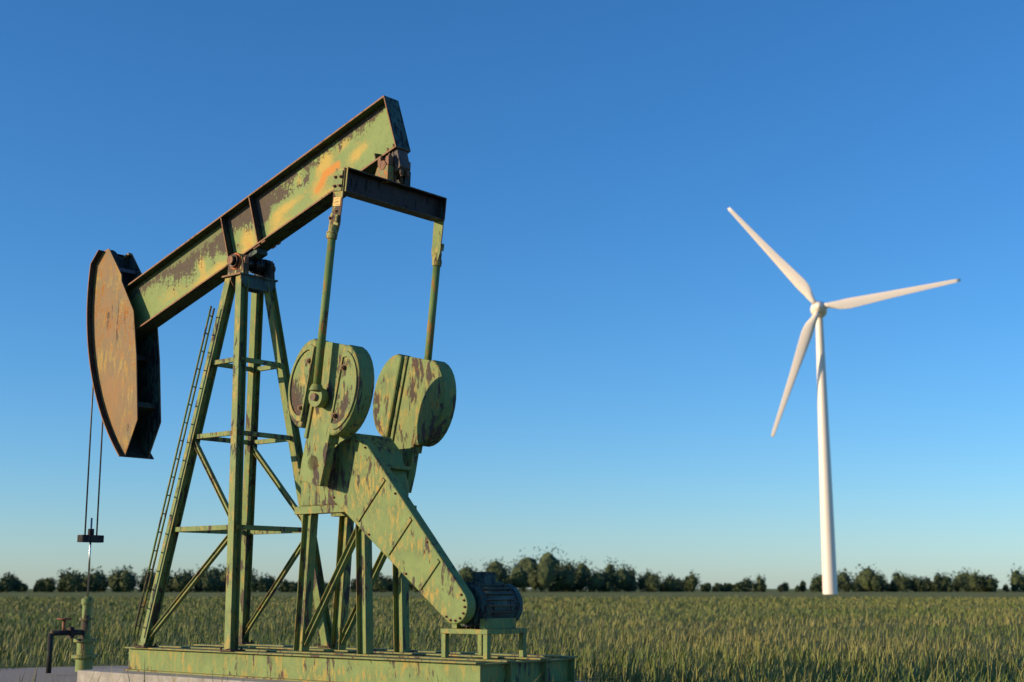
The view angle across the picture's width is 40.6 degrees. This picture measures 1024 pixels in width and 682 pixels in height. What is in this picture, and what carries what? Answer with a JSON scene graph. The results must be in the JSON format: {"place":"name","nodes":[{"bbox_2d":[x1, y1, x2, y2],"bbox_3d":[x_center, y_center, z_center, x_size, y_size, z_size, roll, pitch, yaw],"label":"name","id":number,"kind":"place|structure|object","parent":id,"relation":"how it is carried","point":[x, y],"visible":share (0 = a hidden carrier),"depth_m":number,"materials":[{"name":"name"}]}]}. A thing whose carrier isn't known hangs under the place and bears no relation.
{"place":"outdoors","nodes":[
{"label":"outdoors","id":0,"kind":"place"},
{"bbox_2d":[0,589,1023,681],"bbox_3d":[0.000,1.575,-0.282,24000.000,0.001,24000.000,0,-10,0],"label":"ground","id":1,"kind":"structure","parent":0,"point":[773,593],"depth_m":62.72,"materials":[{"name":"green plant"}]},
{"bbox_2d":[0,666,127,681],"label":"gravel pad","id":2,"kind":"object","parent":1,"relation":"on","point":[69,674],"visible":0.25,"depth_m":26.11,"materials":[{"name":"grey gravel"}]},
{"bbox_2d":[46,597,97,672],"bbox_3d":[-8.333,5.561,26.267,0.477,1.400,1.039,-8,-13,39],"label":"wellhead","id":3,"kind":"object","parent":2,"relation":"on","point":[84,655],"visible":0.98,"depth_m":26.28,"materials":[{"name":"green paint"}]},
{"bbox_2d":[77,668,582,681],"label":"foundation","id":4,"kind":"object","parent":2,"relation":"on","point":[115,674],"visible":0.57,"depth_m":22.63,"materials":[{"name":"concrete"}]},
{"bbox_2d":[77,95,577,681],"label":"pumpjack","id":5,"kind":"object","parent":4,"relation":"on","point":[347,473],"visible":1,"depth_m":22.97,"materials":[{"name":"paint"}]},
{"bbox_2d":[0,543,1023,591],"bbox_3d":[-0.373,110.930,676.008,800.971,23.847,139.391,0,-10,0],"label":"wood","id":6,"kind":"object","parent":1,"relation":"on","point":[549,572],"visible":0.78,"depth_m":654.24,"materials":[{"name":"green plant"}]},
{"bbox_2d":[728,207,960,593],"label":"wind turbine","id":7,"kind":"object","parent":1,"relation":"on","point":[818,309],"visible":1,"depth_m":404.14,"materials":[{"name":"white metal"}]},
{"bbox_2d":[0,0,1023,588],"label":"sky","id":8,"kind":"structure","parent":0,"point":[619,349],"materials":[{"name":"blue"}]}
]}

